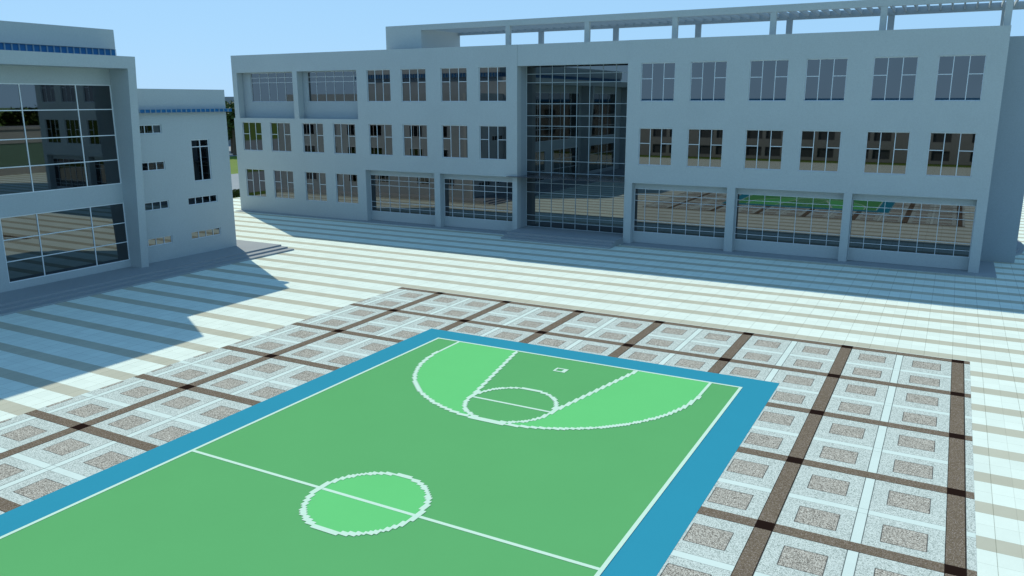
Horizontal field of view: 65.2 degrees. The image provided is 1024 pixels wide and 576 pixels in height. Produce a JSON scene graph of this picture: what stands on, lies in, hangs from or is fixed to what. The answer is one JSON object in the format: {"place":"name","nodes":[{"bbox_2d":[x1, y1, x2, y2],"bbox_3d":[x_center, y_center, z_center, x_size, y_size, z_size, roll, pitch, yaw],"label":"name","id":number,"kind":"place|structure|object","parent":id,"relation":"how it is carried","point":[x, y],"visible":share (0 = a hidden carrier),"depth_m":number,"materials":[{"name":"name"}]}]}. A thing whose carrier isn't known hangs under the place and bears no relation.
{"place":"outdoors","nodes":[
{"label":"outdoors","id":0,"kind":"place"},
{"bbox_2d":[229,144,236,155],"bbox_3d":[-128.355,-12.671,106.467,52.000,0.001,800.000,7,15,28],"label":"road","id":1,"kind":"structure","parent":0,"point":[230,154],"depth_m":186.87,"materials":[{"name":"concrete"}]},
{"bbox_2d":[230,156,239,197],"bbox_3d":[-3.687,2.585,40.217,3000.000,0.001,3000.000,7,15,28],"label":"ground","id":2,"kind":"structure","parent":0,"point":[233,165],"depth_m":149.27,"materials":[{"name":"green plant"}]},
{"bbox_2d":[225,97,233,143],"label":"distant block","id":3,"kind":"structure","parent":2,"relation":"on","point":[227,99],"depth_m":219.31,"materials":[{"name":"grey"}]},
{"bbox_2d":[225,100,233,152],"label":"tree","id":4,"kind":"object","parent":2,"relation":"on","point":[229,138],"visible":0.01,"depth_m":183.59,"materials":[{"name":"green plant"}]},
{"bbox_2d":[226,102,236,154],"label":"tree","id":5,"kind":"object","parent":2,"relation":"on","point":[230,116],"visible":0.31,"depth_m":174.02,"materials":[{"name":"green plant"}]},
{"bbox_2d":[232,189,239,196],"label":"hedge","id":6,"kind":"object","parent":2,"relation":"on","point":[236,192],"visible":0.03,"depth_m":100.23,"materials":[{"name":"green plant"}]},
{"bbox_2d":[231,174,239,189],"bbox_3d":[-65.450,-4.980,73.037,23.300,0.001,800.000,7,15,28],"label":"road","id":7,"kind":"structure","parent":0,"point":[235,180],"depth_m":119.39,"materials":[{"name":"concrete"}]},
{"bbox_2d":[0,287,976,575],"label":"paving","id":8,"kind":"structure","parent":0,"point":[850,461],"depth_m":29.58,"materials":[{"name":"grey tile"}]},
{"bbox_2d":[0,328,778,575],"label":"court border","id":9,"kind":"object","parent":8,"relation":"on","point":[649,544],"visible":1,"depth_m":27.18,"materials":[{"name":"blue paint"}]},
{"bbox_2d":[0,339,737,575],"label":"court surface","id":10,"kind":"object","parent":9,"relation":"on","point":[586,496],"visible":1,"depth_m":24.55,"materials":[{"name":"green paint"}]},
{"bbox_2d":[0,338,741,575],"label":"court line marking","id":11,"kind":"object","parent":10,"relation":"on","point":[309,521],"visible":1,"depth_m":26.40,"materials":[{"name":"white paint"}]},
{"bbox_2d":[305,342,707,532],"bbox_3d":[-4.317,6.343,23.820,12.500,0.001,30.140,7,15,28],"label":"court zone","id":12,"kind":"object","parent":10,"relation":"on","point":[453,377],"visible":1,"depth_m":30.96,"materials":[{"name":"green paint"}]},
{"bbox_2d":[0,197,1023,575],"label":"plaza","id":13,"kind":"structure","parent":0,"point":[58,351],"depth_m":47.03,"materials":[{"name":"striped cream stone paving tiles"}]},
{"bbox_2d":[0,20,293,315],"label":"teaching block","id":14,"kind":"structure","parent":13,"relation":"on","point":[113,177],"depth_m":52.87,"materials":[{"name":"grey paint"}]},
{"bbox_2d":[140,124,160,133],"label":"window","id":15,"kind":"structure","parent":14,"relation":"in","point":[144,129],"depth_m":56.18,"materials":[{"name":"glass"}]},
{"bbox_2d":[142,161,164,170],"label":"window","id":16,"kind":"structure","parent":14,"relation":"in","point":[159,165],"depth_m":56.72,"materials":[{"name":"grey glass"}]},
{"bbox_2d":[145,200,168,210],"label":"window","id":17,"kind":"structure","parent":14,"relation":"in","point":[150,206],"depth_m":57.29,"materials":[{"name":"glass"}]},
{"bbox_2d":[147,235,171,246],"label":"window","id":18,"kind":"structure","parent":14,"relation":"in","point":[166,239],"depth_m":57.83,"materials":[{"name":"glass"}]},
{"bbox_2d":[191,139,211,180],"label":"window","id":19,"kind":"structure","parent":14,"relation":"in","point":[200,147],"depth_m":60.27,"materials":[{"name":"black glass"}]},
{"bbox_2d":[188,194,216,204],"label":"window","id":20,"kind":"structure","parent":14,"relation":"in","point":[209,198],"depth_m":60.76,"materials":[{"name":"black glass"}]},
{"bbox_2d":[192,227,219,238],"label":"window","id":21,"kind":"structure","parent":14,"relation":"in","point":[215,231],"depth_m":61.37,"materials":[{"name":"grey glass"}]},
{"bbox_2d":[0,0,1023,96],"label":"sky","id":22,"kind":"structure","parent":0,"point":[174,44],"materials":[{"name":"blue"}]},
{"bbox_2d":[231,0,1023,277],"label":"school building","id":23,"kind":"structure","parent":0,"point":[890,147],"depth_m":63.43,"materials":[{"name":"grey paint"}]},
{"bbox_2d":[243,122,262,150],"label":"window","id":24,"kind":"structure","parent":23,"relation":"in","point":[252,132],"depth_m":84.59,"materials":[{"name":"glass"}]},
{"bbox_2d":[246,169,265,196],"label":"window","id":25,"kind":"structure","parent":23,"relation":"in","point":[255,177],"depth_m":85.72,"materials":[{"name":"glass"}]},
{"bbox_2d":[251,72,293,101],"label":"balcony window","id":26,"kind":"structure","parent":23,"relation":"in","point":[266,87],"depth_m":83.03,"materials":[{"name":"clear glass"}]},
{"bbox_2d":[271,123,290,151],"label":"window","id":27,"kind":"structure","parent":23,"relation":"in","point":[280,132],"depth_m":82.72,"materials":[{"name":"grey glass"}]},
{"bbox_2d":[274,170,293,198],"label":"window","id":28,"kind":"structure","parent":23,"relation":"in","point":[284,185],"depth_m":83.84,"materials":[{"name":"grey glass"}]},
{"bbox_2d":[303,123,323,152],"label":"window","id":29,"kind":"structure","parent":23,"relation":"in","point":[313,138],"depth_m":80.67,"materials":[{"name":"grey glass"}]},
{"bbox_2d":[306,172,326,201],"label":"window","id":30,"kind":"structure","parent":23,"relation":"in","point":[315,181],"depth_m":81.78,"materials":[{"name":"grey glass"}]},
{"bbox_2d":[307,71,356,101],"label":"balcony window","id":31,"kind":"structure","parent":23,"relation":"in","point":[332,86],"depth_m":79.24,"materials":[{"name":"clear glass"}]},
{"bbox_2d":[333,123,355,153],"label":"window","id":32,"kind":"structure","parent":23,"relation":"in","point":[344,134],"depth_m":78.80,"materials":[{"name":"glass"}]},
{"bbox_2d":[336,173,357,203],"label":"window","id":33,"kind":"structure","parent":23,"relation":"in","point":[347,188],"depth_m":79.90,"materials":[{"name":"glass"}]},
{"bbox_2d":[367,69,390,101],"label":"window","id":34,"kind":"structure","parent":23,"relation":"in","point":[378,81],"depth_m":75.58,"materials":[{"name":"grey glass"}]},
{"bbox_2d":[369,124,392,155],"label":"window","id":35,"kind":"structure","parent":23,"relation":"in","point":[380,134],"depth_m":76.71,"materials":[{"name":"glass"}]},
{"bbox_2d":[401,69,425,101],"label":"window","id":36,"kind":"structure","parent":23,"relation":"in","point":[413,80],"depth_m":73.72,"materials":[{"name":"grey glass"}]},
{"bbox_2d":[403,125,427,156],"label":"window","id":37,"kind":"structure","parent":23,"relation":"in","point":[415,136],"depth_m":74.86,"materials":[{"name":"grey glass"}]},
{"bbox_2d":[441,68,466,101],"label":"window","id":38,"kind":"structure","parent":23,"relation":"in","point":[453,80],"depth_m":71.68,"materials":[{"name":"grey glass"}]},
{"bbox_2d":[442,125,467,157],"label":"window","id":39,"kind":"structure","parent":23,"relation":"in","point":[455,145],"depth_m":72.81,"materials":[{"name":"glass"}]},
{"bbox_2d":[479,67,505,100],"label":"window","id":40,"kind":"structure","parent":23,"relation":"in","point":[492,80],"depth_m":69.80,"materials":[{"name":"glass"}]},
{"bbox_2d":[480,126,505,159],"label":"window","id":41,"kind":"structure","parent":23,"relation":"in","point":[492,138],"depth_m":70.95,"materials":[{"name":"glass"}]},
{"bbox_2d":[638,128,671,165],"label":"window","id":42,"kind":"structure","parent":23,"relation":"in","point":[655,144],"depth_m":63.97,"materials":[{"name":"glass"}]},
{"bbox_2d":[641,62,674,100],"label":"window","id":43,"kind":"structure","parent":23,"relation":"in","point":[657,79],"depth_m":62.82,"materials":[{"name":"glass"}]},
{"bbox_2d":[687,129,722,167],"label":"window","id":44,"kind":"structure","parent":23,"relation":"in","point":[704,149],"depth_m":62.11,"materials":[{"name":"glass"}]},
{"bbox_2d":[690,61,726,100],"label":"window","id":45,"kind":"structure","parent":23,"relation":"in","point":[708,79],"depth_m":60.97,"materials":[{"name":"glass"}]},
{"bbox_2d":[744,130,783,169],"bbox_3d":[18.863,-10.362,60.037,2.740,2.920,0.070,7,15,28],"label":"window","id":46,"kind":"structure","parent":23,"relation":"in","point":[763,148],"depth_m":60.04,"materials":[{"name":"glass"}]},
{"bbox_2d":[748,60,788,100],"bbox_3d":[18.853,-15.240,58.896,2.740,2.920,0.070,7,15,28],"label":"window","id":47,"kind":"structure","parent":23,"relation":"in","point":[768,80],"depth_m":58.89,"materials":[{"name":"glass"}]},
{"bbox_2d":[798,130,841,171],"bbox_3d":[22.348,-9.936,58.184,2.740,2.920,0.070,7,15,28],"label":"window","id":48,"kind":"structure","parent":23,"relation":"in","point":[819,150],"depth_m":58.17,"materials":[{"name":"grey glass"}]},
{"bbox_2d":[804,58,847,100],"bbox_3d":[22.338,-14.814,57.044,2.740,2.920,0.070,7,15,28],"label":"window","id":49,"kind":"structure","parent":23,"relation":"in","point":[825,78],"depth_m":57.03,"materials":[{"name":"glass"}]},
{"bbox_2d":[863,131,909,174],"bbox_3d":[26.229,-9.462,56.122,2.740,2.920,0.070,7,15,28],"label":"window","id":50,"kind":"structure","parent":23,"relation":"in","point":[885,152],"depth_m":56.11,"materials":[{"name":"glass"}]},
{"bbox_2d":[870,56,918,100],"bbox_3d":[26.219,-14.340,54.981,2.740,2.920,0.070,7,15,28],"label":"window","id":51,"kind":"structure","parent":23,"relation":"in","point":[894,78],"depth_m":54.97,"materials":[{"name":"glass"}]},
{"bbox_2d":[926,132,976,176],"bbox_3d":[29.705,-9.036,54.275,2.740,2.920,0.070,7,15,28],"label":"window","id":52,"kind":"structure","parent":23,"relation":"in","point":[949,154],"depth_m":54.26,"materials":[{"name":"glass"}]},
{"bbox_2d":[934,55,986,100],"bbox_3d":[29.696,-13.915,53.134,2.740,2.920,0.070,7,15,28],"label":"window","id":53,"kind":"structure","parent":23,"relation":"in","point":[959,77],"depth_m":53.12,"materials":[{"name":"blue glass"}]}
]}

